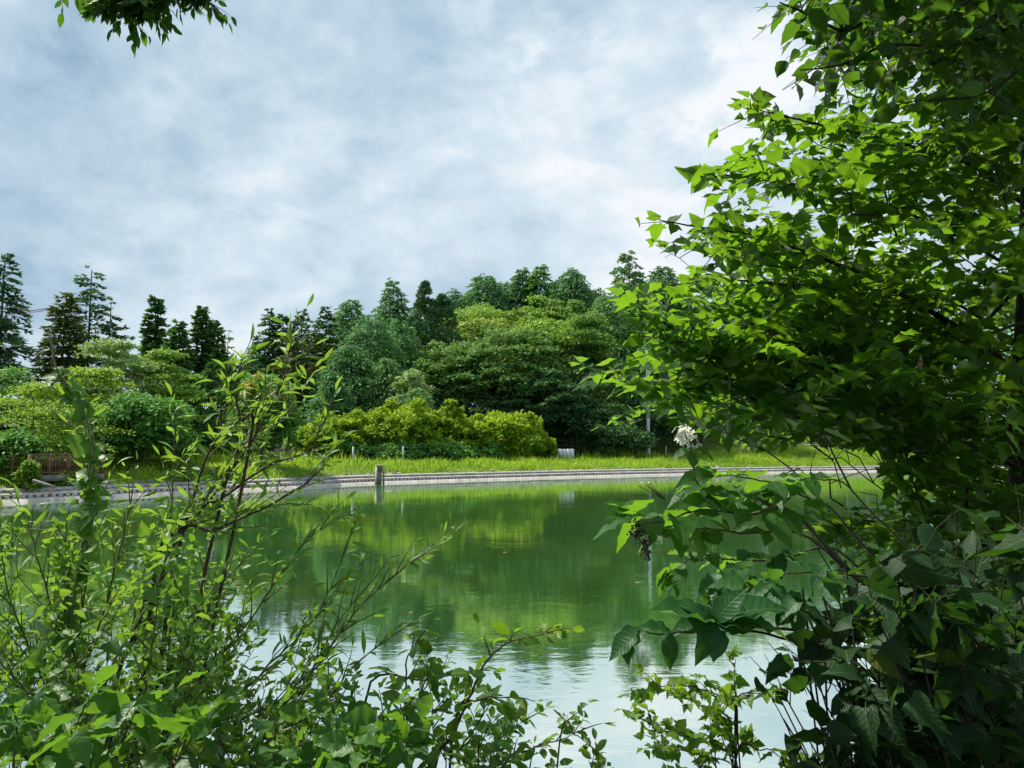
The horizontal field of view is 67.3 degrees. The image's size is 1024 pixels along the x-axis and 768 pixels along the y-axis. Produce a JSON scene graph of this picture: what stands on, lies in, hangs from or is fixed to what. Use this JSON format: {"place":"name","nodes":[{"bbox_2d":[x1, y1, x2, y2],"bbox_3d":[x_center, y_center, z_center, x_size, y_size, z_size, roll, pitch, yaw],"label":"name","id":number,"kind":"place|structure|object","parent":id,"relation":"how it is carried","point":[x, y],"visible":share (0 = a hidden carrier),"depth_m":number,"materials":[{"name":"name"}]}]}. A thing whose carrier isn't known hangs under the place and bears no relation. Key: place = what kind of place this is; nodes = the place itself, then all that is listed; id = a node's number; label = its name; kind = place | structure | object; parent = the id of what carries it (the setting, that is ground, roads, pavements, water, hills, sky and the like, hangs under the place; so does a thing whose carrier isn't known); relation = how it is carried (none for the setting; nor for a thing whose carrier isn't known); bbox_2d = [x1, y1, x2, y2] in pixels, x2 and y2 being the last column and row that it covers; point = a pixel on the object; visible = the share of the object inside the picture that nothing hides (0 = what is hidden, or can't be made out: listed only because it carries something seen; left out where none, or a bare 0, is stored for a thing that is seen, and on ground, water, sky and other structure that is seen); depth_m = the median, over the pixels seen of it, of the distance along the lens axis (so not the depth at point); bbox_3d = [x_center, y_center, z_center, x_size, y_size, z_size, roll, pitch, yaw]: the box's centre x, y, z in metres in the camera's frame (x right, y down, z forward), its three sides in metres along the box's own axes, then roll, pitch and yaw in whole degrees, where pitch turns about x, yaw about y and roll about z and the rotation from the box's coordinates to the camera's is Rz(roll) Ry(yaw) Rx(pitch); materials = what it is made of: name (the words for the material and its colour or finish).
{"place":"outdoors","nodes":[
{"label":"outdoors","id":0,"kind":"place"},
{"bbox_2d":[0,389,1007,496],"bbox_3d":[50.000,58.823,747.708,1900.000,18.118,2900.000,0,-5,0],"label":"ground","id":1,"kind":"structure","parent":0,"point":[664,443],"depth_m":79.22,"materials":[{"name":"green plant"}]},
{"bbox_2d":[0,253,43,432],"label":"fir tree","id":2,"kind":"object","parent":1,"relation":"on","point":[7,354],"visible":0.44,"depth_m":50.58,"materials":[{"name":"green plant"}]},
{"bbox_2d":[0,365,44,424],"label":"broadleaf tree","id":3,"kind":"object","parent":1,"relation":"on","point":[9,372],"visible":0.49,"depth_m":44.92,"materials":[{"name":"green plant"}]},
{"bbox_2d":[12,458,44,490],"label":"shrub","id":4,"kind":"object","parent":1,"relation":"on","point":[27,473],"visible":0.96,"depth_m":33.37,"materials":[{"name":"green plant"}]},
{"bbox_2d":[0,426,59,470],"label":"shrub","id":5,"kind":"object","parent":1,"relation":"on","point":[12,439],"visible":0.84,"depth_m":34.60,"materials":[{"name":"green plant"}]},
{"bbox_2d":[14,292,95,435],"bbox_3d":[-31.269,-0.327,53.108,6.095,12.338,5.772,0,-5,0],"label":"fir tree","id":6,"kind":"object","parent":1,"relation":"on","point":[70,327],"visible":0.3,"depth_m":53.00,"materials":[{"name":"green plant"}]},
{"bbox_2d":[10,454,104,481],"bbox_3d":[-20.981,3.853,35.660,1.430,1.235,3.647,-2,-5,25],"label":"fence","id":7,"kind":"object","parent":1,"relation":"on","point":[49,471],"visible":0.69,"depth_m":34.99,"materials":[{"name":"brown wood"}]},
{"bbox_2d":[0,380,138,465],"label":"dogwood tree","id":8,"kind":"object","parent":1,"relation":"on","point":[61,446],"visible":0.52,"depth_m":38.21,"materials":[{"name":"green plant"}]},
{"bbox_2d":[42,263,127,402],"bbox_3d":[-31.225,-1.385,56.087,7.888,15.087,8.058,-3,-6,30],"label":"fir tree","id":9,"kind":"object","parent":1,"relation":"on","point":[87,293],"visible":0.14,"depth_m":56.38,"materials":[{"name":"green plant"}]},
{"bbox_2d":[26,365,158,458],"bbox_3d":[-23.534,1.983,43.270,8.389,5.994,7.874,0,-5,0],"label":"dogwood tree","id":10,"kind":"object","parent":1,"relation":"on","point":[99,373],"visible":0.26,"depth_m":42.67,"materials":[{"name":"green plant"}]},
{"bbox_2d":[0,301,193,715],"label":"climbing vine","id":11,"kind":"object","parent":1,"relation":"on","point":[93,504],"visible":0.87,"depth_m":1.78,"materials":[{"name":"green plant"}]},
{"bbox_2d":[0,371,200,722],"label":"willow shrub","id":12,"kind":"object","parent":1,"relation":"on","point":[26,638],"visible":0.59,"depth_m":1.83,"materials":[{"name":"green plant"}]},
{"bbox_2d":[76,297,150,403],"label":"fir tree","id":13,"kind":"object","parent":1,"relation":"on","point":[111,325],"visible":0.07,"depth_m":55.43,"materials":[{"name":"green plant"}]},
{"bbox_2d":[40,337,196,459],"bbox_3d":[-25.209,1.284,47.925,9.725,8.333,9.105,0,-5,0],"label":"dogwood tree","id":14,"kind":"object","parent":1,"relation":"on","point":[109,347],"visible":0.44,"depth_m":47.88,"materials":[{"name":"green plant"}]},
{"bbox_2d":[0,645,248,767],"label":"leafy shrub","id":15,"kind":"object","parent":1,"relation":"on","point":[76,739],"visible":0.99,"depth_m":1.32,"materials":[{"name":"green plant"}]},
{"bbox_2d":[0,494,279,767],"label":"spindle bush","id":16,"kind":"object","parent":1,"relation":"on","point":[168,659],"visible":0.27,"depth_m":1.91,"materials":[{"name":"green plant"}]},
{"bbox_2d":[83,388,205,458],"bbox_3d":[-20.376,2.616,41.875,6.604,4.694,6.164,0,-5,0],"label":"broadleaf tree","id":17,"kind":"object","parent":1,"relation":"on","point":[145,407],"visible":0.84,"depth_m":40.65,"materials":[{"name":"green plant"}]},
{"bbox_2d":[54,0,236,58],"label":"overhanging tree","id":18,"kind":"object","parent":1,"relation":"on","point":[133,13],"visible":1,"depth_m":3.13,"materials":[{"name":"green plant"}]},
{"bbox_2d":[135,295,171,392],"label":"cedar tree","id":19,"kind":"object","parent":1,"relation":"on","point":[148,342],"visible":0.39,"depth_m":60.30,"materials":[{"name":"green plant"}]},
{"bbox_2d":[0,508,329,767],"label":"privet bush","id":20,"kind":"object","parent":1,"relation":"on","point":[171,586],"visible":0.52,"depth_m":1.62,"materials":[{"name":"green plant"}]},
{"bbox_2d":[116,364,219,460],"bbox_3d":[-24.131,2.207,54.814,6.586,7.354,6.641,0,-5,0],"label":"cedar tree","id":21,"kind":"object","parent":1,"relation":"on","point":[194,404],"visible":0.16,"depth_m":54.61,"materials":[{"name":"green plant"}]},
{"bbox_2d":[129,347,217,455],"bbox_3d":[-22.972,1.688,50.501,6.701,8.097,6.112,-3,-6,28],"label":"dogwood tree","id":22,"kind":"object","parent":1,"relation":"on","point":[166,355],"visible":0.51,"depth_m":49.90,"materials":[{"name":"green plant"}]},
{"bbox_2d":[148,318,198,405],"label":"cedar tree","id":23,"kind":"object","parent":1,"relation":"on","point":[175,339],"visible":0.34,"depth_m":58.21,"materials":[{"name":"green plant"}]},
{"bbox_2d":[186,305,222,394],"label":"cedar tree","id":24,"kind":"object","parent":1,"relation":"on","point":[200,331],"visible":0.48,"depth_m":60.14,"materials":[{"name":"green plant"}]},
{"bbox_2d":[196,319,229,410],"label":"cedar tree","id":25,"kind":"object","parent":1,"relation":"on","point":[219,356],"visible":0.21,"depth_m":61.28,"materials":[{"name":"green plant"}]},
{"bbox_2d":[164,359,264,459],"bbox_3d":[-21.639,2.158,55.910,7.158,7.987,7.510,0,-5,0],"label":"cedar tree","id":26,"kind":"object","parent":1,"relation":"on","point":[210,367],"visible":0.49,"depth_m":54.91,"materials":[{"name":"green plant"}]},
{"bbox_2d":[107,293,359,767],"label":"willow shrub","id":27,"kind":"object","parent":1,"relation":"on","point":[186,515],"visible":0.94,"depth_m":1.92,"materials":[{"name":"green plant"}]},
{"bbox_2d":[240,334,273,397],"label":"fir tree","id":28,"kind":"object","parent":1,"relation":"on","point":[262,359],"visible":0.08,"depth_m":78.28,"materials":[{"name":"green plant"}]},
{"bbox_2d":[241,351,281,453],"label":"fir tree","id":29,"kind":"object","parent":1,"relation":"on","point":[255,367],"visible":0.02,"depth_m":66.28,"materials":[{"name":"green plant"}]},
{"bbox_2d":[222,373,308,463],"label":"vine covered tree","id":30,"kind":"object","parent":1,"relation":"on","point":[278,433],"visible":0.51,"depth_m":48.54,"materials":[{"name":"green plant"}]},
{"bbox_2d":[239,370,290,402],"bbox_3d":[-15.634,0.857,48.592,3.145,3.348,2.864,0,-5,0],"label":"climbing plant","id":31,"kind":"object","parent":30,"relation":"on","point":[249,384],"visible":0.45,"depth_m":48.09,"materials":[{"name":"green plant"}]},
{"bbox_2d":[247,308,284,374],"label":"fir tree","id":32,"kind":"object","parent":1,"relation":"on","point":[269,323],"visible":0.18,"depth_m":82.26,"materials":[{"name":"green plant"}]},
{"bbox_2d":[265,314,298,389],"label":"fir tree","id":33,"kind":"object","parent":1,"relation":"on","point":[285,319],"visible":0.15,"depth_m":82.20,"materials":[{"name":"green plant"}]},
{"bbox_2d":[264,334,315,447],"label":"fir tree","id":34,"kind":"object","parent":1,"relation":"on","point":[274,368],"visible":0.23,"depth_m":74.05,"materials":[{"name":"green plant"}]},
{"bbox_2d":[275,309,320,393],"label":"fir tree","id":35,"kind":"object","parent":1,"relation":"on","point":[295,324],"visible":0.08,"depth_m":82.46,"materials":[{"name":"green plant"}]},
{"bbox_2d":[181,685,440,767],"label":"leafy shrub","id":36,"kind":"object","parent":1,"relation":"on","point":[368,737],"visible":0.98,"depth_m":1.43,"materials":[{"name":"green plant"}]},
{"bbox_2d":[292,321,330,407],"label":"fir tree","id":37,"kind":"object","parent":1,"relation":"on","point":[311,344],"visible":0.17,"depth_m":78.47,"materials":[{"name":"green plant"}]},
{"bbox_2d":[162,488,471,767],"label":"willow shrub","id":38,"kind":"object","parent":1,"relation":"on","point":[309,676],"visible":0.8,"depth_m":1.75,"materials":[{"name":"green plant"}]},
{"bbox_2d":[303,306,342,377],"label":"fir tree","id":39,"kind":"object","parent":1,"relation":"on","point":[328,316],"visible":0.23,"depth_m":82.43,"materials":[{"name":"green plant"}]},
{"bbox_2d":[294,369,357,455],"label":"larch tree","id":40,"kind":"object","parent":1,"relation":"on","point":[329,387],"visible":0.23,"depth_m":69.57,"materials":[{"name":"green plant"}]},
{"bbox_2d":[287,412,377,460],"bbox_3d":[-14.274,4.229,61.700,7.510,4.389,7.886,0,-5,0],"label":"shrub","id":41,"kind":"object","parent":1,"relation":"on","point":[305,439],"visible":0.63,"depth_m":59.79,"materials":[{"name":"green plant"}]},
{"bbox_2d":[295,344,393,418],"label":"broadleaf tree","id":42,"kind":"object","parent":1,"relation":"on","point":[360,363],"visible":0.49,"depth_m":74.01,"materials":[{"name":"green plant"}]},
{"bbox_2d":[317,299,377,372],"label":"larch tree","id":43,"kind":"object","parent":1,"relation":"on","point":[342,324],"visible":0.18,"depth_m":86.21,"materials":[{"name":"green plant"}]},
{"bbox_2d":[322,438,379,459],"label":"shrub","id":44,"kind":"object","parent":1,"relation":"on","point":[348,444],"visible":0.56,"depth_m":59.66,"materials":[{"name":"green plant"}]},
{"bbox_2d":[334,314,411,392],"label":"larch tree","id":45,"kind":"object","parent":1,"relation":"on","point":[388,350],"visible":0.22,"depth_m":80.12,"materials":[{"name":"green plant"}]},
{"bbox_2d":[341,408,405,444],"bbox_3d":[-11.923,4.210,63.674,6.716,4.718,6.664,4,-7,-42],"label":"shrub","id":46,"kind":"object","parent":1,"relation":"on","point":[356,415],"visible":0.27,"depth_m":62.05,"materials":[{"name":"green plant"}]},
{"bbox_2d":[355,357,407,413],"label":"broadleaf tree","id":47,"kind":"object","parent":1,"relation":"on","point":[386,374],"visible":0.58,"depth_m":73.36,"materials":[{"name":"green plant"}]},
{"bbox_2d":[252,642,534,767],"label":"privet bush","id":48,"kind":"object","parent":1,"relation":"on","point":[432,668],"visible":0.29,"depth_m":1.63,"materials":[{"name":"green plant"}]},
{"bbox_2d":[370,277,421,363],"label":"larch tree","id":49,"kind":"object","parent":1,"relation":"on","point":[389,315],"visible":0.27,"depth_m":92.55,"materials":[{"name":"green plant"}]},
{"bbox_2d":[369,436,432,460],"bbox_3d":[-9.349,5.314,62.009,5.843,2.208,5.999,0,-5,0],"label":"shrub","id":50,"kind":"object","parent":1,"relation":"on","point":[411,451],"visible":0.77,"depth_m":60.66,"materials":[{"name":"green plant"}]},
{"bbox_2d":[365,397,446,449],"bbox_3d":[-9.362,3.871,64.862,8.243,5.687,8.231,0,-5,0],"label":"shrub","id":51,"kind":"object","parent":1,"relation":"on","point":[410,415],"visible":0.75,"depth_m":62.95,"materials":[{"name":"green plant"}]},
{"bbox_2d":[374,319,441,396],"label":"larch tree","id":52,"kind":"object","parent":1,"relation":"on","point":[406,340],"visible":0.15,"depth_m":84.40,"materials":[{"name":"green plant"}]},
{"bbox_2d":[385,368,433,406],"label":"young tree","id":53,"kind":"object","parent":1,"relation":"on","point":[409,380],"visible":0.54,"depth_m":70.64,"materials":[{"name":"green plant"}]},
{"bbox_2d":[398,387,440,441],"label":"tree","id":54,"kind":"object","parent":1,"relation":"on","point":[413,392],"visible":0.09,"depth_m":67.76,"materials":[{"name":"green plant"}]},
{"bbox_2d":[407,279,444,380],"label":"cedar tree","id":55,"kind":"object","parent":1,"relation":"on","point":[422,328],"visible":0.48,"depth_m":90.39,"materials":[{"name":"green plant"}]},
{"bbox_2d":[419,292,465,374],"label":"cedar tree","id":56,"kind":"object","parent":1,"relation":"on","point":[443,301],"visible":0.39,"depth_m":91.17,"materials":[{"name":"green plant"}]},
{"bbox_2d":[420,398,470,441],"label":"shrub","id":57,"kind":"object","parent":1,"relation":"on","point":[455,417],"visible":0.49,"depth_m":65.95,"materials":[{"name":"green plant"}]},
{"bbox_2d":[415,437,477,459],"bbox_3d":[-6.084,5.468,63.591,5.595,2.234,5.535,-5,-7,43],"label":"shrub","id":58,"kind":"object","parent":1,"relation":"on","point":[450,448],"visible":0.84,"depth_m":62.11,"materials":[{"name":"green plant"}]},
{"bbox_2d":[397,333,508,406],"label":"zelkova tree","id":59,"kind":"object","parent":1,"relation":"on","point":[429,363],"visible":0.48,"depth_m":80.32,"materials":[{"name":"green plant"}]},
{"bbox_2d":[421,303,507,344],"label":"broadleaf tree","id":60,"kind":"object","parent":1,"relation":"on","point":[479,312],"visible":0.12,"depth_m":98.89,"materials":[{"name":"green plant"}]},
{"bbox_2d":[364,613,584,767],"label":"wild rose","id":61,"kind":"object","parent":1,"relation":"on","point":[555,634],"visible":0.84,"depth_m":1.61,"materials":[{"name":"green plant"}]},
{"bbox_2d":[443,412,514,451],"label":"shrub","id":62,"kind":"object","parent":1,"relation":"on","point":[486,432],"visible":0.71,"depth_m":65.51,"materials":[{"name":"green plant"}]},
{"bbox_2d":[448,317,511,351],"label":"broadleaf tree","id":63,"kind":"object","parent":1,"relation":"on","point":[468,335],"visible":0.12,"depth_m":94.19,"materials":[{"name":"green plant"}]},
{"bbox_2d":[465,440,507,459],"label":"shrub","id":64,"kind":"object","parent":1,"relation":"on","point":[491,452],"visible":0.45,"depth_m":64.69,"materials":[{"name":"green plant"}]},
{"bbox_2d":[454,273,520,334],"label":"larch tree","id":65,"kind":"object","parent":1,"relation":"on","point":[487,287],"visible":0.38,"depth_m":111.93,"materials":[{"name":"green plant"}]},
{"bbox_2d":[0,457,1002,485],"bbox_3d":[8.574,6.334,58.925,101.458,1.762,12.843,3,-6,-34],"label":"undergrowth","id":66,"kind":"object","parent":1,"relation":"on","point":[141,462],"visible":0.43,"depth_m":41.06,"materials":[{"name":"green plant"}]},
{"bbox_2d":[0,464,1007,502],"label":"embankment","id":67,"kind":"structure","parent":1,"relation":"on","point":[61,492],"depth_m":51.65,"materials":[{"name":"concrete"}]},
{"bbox_2d":[375,465,385,483],"bbox_3d":[-8.624,5.925,50.058,0.620,1.325,0.470,3,-6,-31],"label":"water gauge frame","id":68,"kind":"object","parent":67,"relation":"on","point":[379,469],"visible":0.92,"depth_m":50.07,"materials":[{"name":"concrete"}]},
{"bbox_2d":[457,392,558,434],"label":"broadleaf tree","id":69,"kind":"object","parent":1,"relation":"on","point":[483,409],"visible":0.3,"depth_m":77.40,"materials":[{"name":"green plant"}]},
{"bbox_2d":[433,320,587,406],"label":"zelkova tree","id":70,"kind":"object","parent":1,"relation":"on","point":[515,345],"visible":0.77,"depth_m":79.33,"materials":[{"name":"green plant"}]},
{"bbox_2d":[499,267,539,320],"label":"larch tree","id":71,"kind":"object","parent":1,"relation":"on","point":[516,291],"visible":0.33,"depth_m":112.65,"materials":[{"name":"green plant"}]},
{"bbox_2d":[484,409,555,456],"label":"shrub","id":72,"kind":"object","parent":1,"relation":"on","point":[520,423],"visible":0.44,"depth_m":67.66,"materials":[{"name":"green plant"}]},
{"bbox_2d":[442,698,614,767],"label":"wild rose","id":73,"kind":"object","parent":1,"relation":"on","point":[600,758],"visible":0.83,"depth_m":1.69,"materials":[{"name":"green plant"}]},
{"bbox_2d":[494,294,571,334],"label":"broadleaf tree","id":74,"kind":"object","parent":1,"relation":"on","point":[514,315],"visible":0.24,"depth_m":98.97,"materials":[{"name":"green plant"}]},
{"bbox_2d":[512,431,558,456],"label":"shrub","id":75,"kind":"object","parent":1,"relation":"on","point":[551,444],"visible":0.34,"depth_m":69.96,"materials":[{"name":"green plant"}]},
{"bbox_2d":[517,264,557,308],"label":"larch tree","id":76,"kind":"object","parent":1,"relation":"on","point":[536,281],"visible":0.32,"depth_m":112.00,"materials":[{"name":"green plant"}]},
{"bbox_2d":[490,372,601,430],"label":"zelkova tree","id":77,"kind":"object","parent":1,"relation":"on","point":[568,395],"visible":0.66,"depth_m":76.37,"materials":[{"name":"green plant"}]},
{"bbox_2d":[482,315,630,441],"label":"zelkova tree","id":78,"kind":"object","parent":1,"relation":"on","point":[544,325],"visible":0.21,"depth_m":85.85,"materials":[{"name":"green plant"}]},
{"bbox_2d":[534,298,589,334],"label":"broadleaf tree","id":79,"kind":"object","parent":1,"relation":"on","point":[574,306],"visible":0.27,"depth_m":100.69,"materials":[{"name":"green plant"}]},
{"bbox_2d":[536,267,610,335],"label":"larch tree","id":80,"kind":"object","parent":1,"relation":"on","point":[570,286],"visible":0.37,"depth_m":109.84,"materials":[{"name":"green plant"}]},
{"bbox_2d":[537,400,621,456],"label":"broadleaf tree","id":81,"kind":"object","parent":1,"relation":"on","point":[602,414],"visible":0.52,"depth_m":77.15,"materials":[{"name":"green plant"}]},
{"bbox_2d":[546,311,644,452],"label":"broadleaf tree","id":82,"kind":"object","parent":1,"relation":"on","point":[586,321],"visible":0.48,"depth_m":83.89,"materials":[{"name":"green plant"}]},
{"bbox_2d":[570,292,643,398],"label":"larch tree","id":83,"kind":"object","parent":1,"relation":"on","point":[618,323],"visible":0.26,"depth_m":94.75,"materials":[{"name":"green plant"}]},
{"bbox_2d":[575,419,658,454],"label":"shrub","id":84,"kind":"object","parent":1,"relation":"on","point":[605,440],"visible":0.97,"depth_m":74.62,"materials":[{"name":"green plant"}]},
{"bbox_2d":[603,250,652,338],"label":"birch tree","id":85,"kind":"object","parent":1,"relation":"on","point":[634,275],"visible":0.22,"depth_m":105.32,"materials":[{"name":"green leaf"},{"name":"bark"}]},
{"bbox_2d":[611,345,675,451],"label":"larch tree","id":86,"kind":"object","parent":1,"relation":"on","point":[633,401],"visible":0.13,"depth_m":87.24,"materials":[{"name":"green plant"}]},
{"bbox_2d":[609,308,690,435],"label":"broadleaf tree","id":87,"kind":"object","parent":1,"relation":"on","point":[639,331],"visible":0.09,"depth_m":94.29,"materials":[{"name":"green plant"}]},
{"bbox_2d":[632,266,693,338],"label":"larch tree","id":88,"kind":"object","parent":1,"relation":"on","point":[657,275],"visible":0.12,"depth_m":106.86,"materials":[{"name":"green plant"}]},
{"bbox_2d":[627,401,711,452],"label":"broadleaf tree","id":89,"kind":"object","parent":1,"relation":"on","point":[658,427],"visible":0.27,"depth_m":81.73,"materials":[{"name":"green plant"}]},
{"bbox_2d":[659,282,748,417],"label":"broadleaf tree","id":90,"kind":"object","parent":1,"relation":"on","point":[680,305],"visible":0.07,"depth_m":103.79,"materials":[{"name":"green plant"}]},
{"bbox_2d":[614,643,810,767],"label":"maple sapling","id":91,"kind":"object","parent":1,"relation":"on","point":[714,711],"visible":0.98,"depth_m":1.80,"materials":[{"name":"green plant"}]},
{"bbox_2d":[593,423,909,614],"bbox_3d":[0.684,1.117,1.907,1.160,2.030,0.239,3,-6,-30],"label":"hydrangea","id":92,"kind":"object","parent":1,"relation":"on","point":[695,480],"visible":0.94,"depth_m":1.85,"materials":[{"name":"green plant"}]},
{"bbox_2d":[626,517,662,560],"bbox_3d":[0.287,0.332,1.639,0.078,0.092,0.064,0,-5,0],"label":"seed cluster","id":93,"kind":"object","parent":92,"relation":"hanging from","point":[646,553],"visible":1,"depth_m":1.64,"materials":[{"name":"black plant"}]},
{"bbox_2d":[568,0,1023,691],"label":"maple tree","id":94,"kind":"object","parent":1,"relation":"on","point":[850,370],"visible":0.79,"depth_m":2.68,"materials":[{"name":"green plant"}]},
{"bbox_2d":[609,549,983,763],"bbox_3d":[0.692,1.155,1.584,1.116,1.582,0.372,1,-5,-12],"label":"leaved shrub","id":95,"kind":"object","parent":1,"relation":"on","point":[710,617],"visible":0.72,"depth_m":1.47,"materials":[{"name":"green plant"}]},
{"bbox_2d":[749,485,1023,767],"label":"heart leaved shrub","id":96,"kind":"object","parent":1,"relation":"on","point":[921,704],"visible":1,"depth_m":1.38,"materials":[{"name":"green plant"}]},
{"bbox_2d":[752,0,1023,172],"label":"cherry tree","id":97,"kind":"object","parent":1,"relation":"on","point":[1003,38],"visible":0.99,"depth_m":2.30,"materials":[{"name":"green plant"}]},
{"bbox_2d":[0,472,1012,767],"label":"pond water","id":98,"kind":"structure","parent":0,"point":[560,564],"depth_m":12.34,"materials":[{"name":"green liquid"}]},
{"bbox_2d":[0,0,1019,431],"label":"sky","id":99,"kind":"structure","parent":0,"point":[332,150],"materials":[{"name":"white"}]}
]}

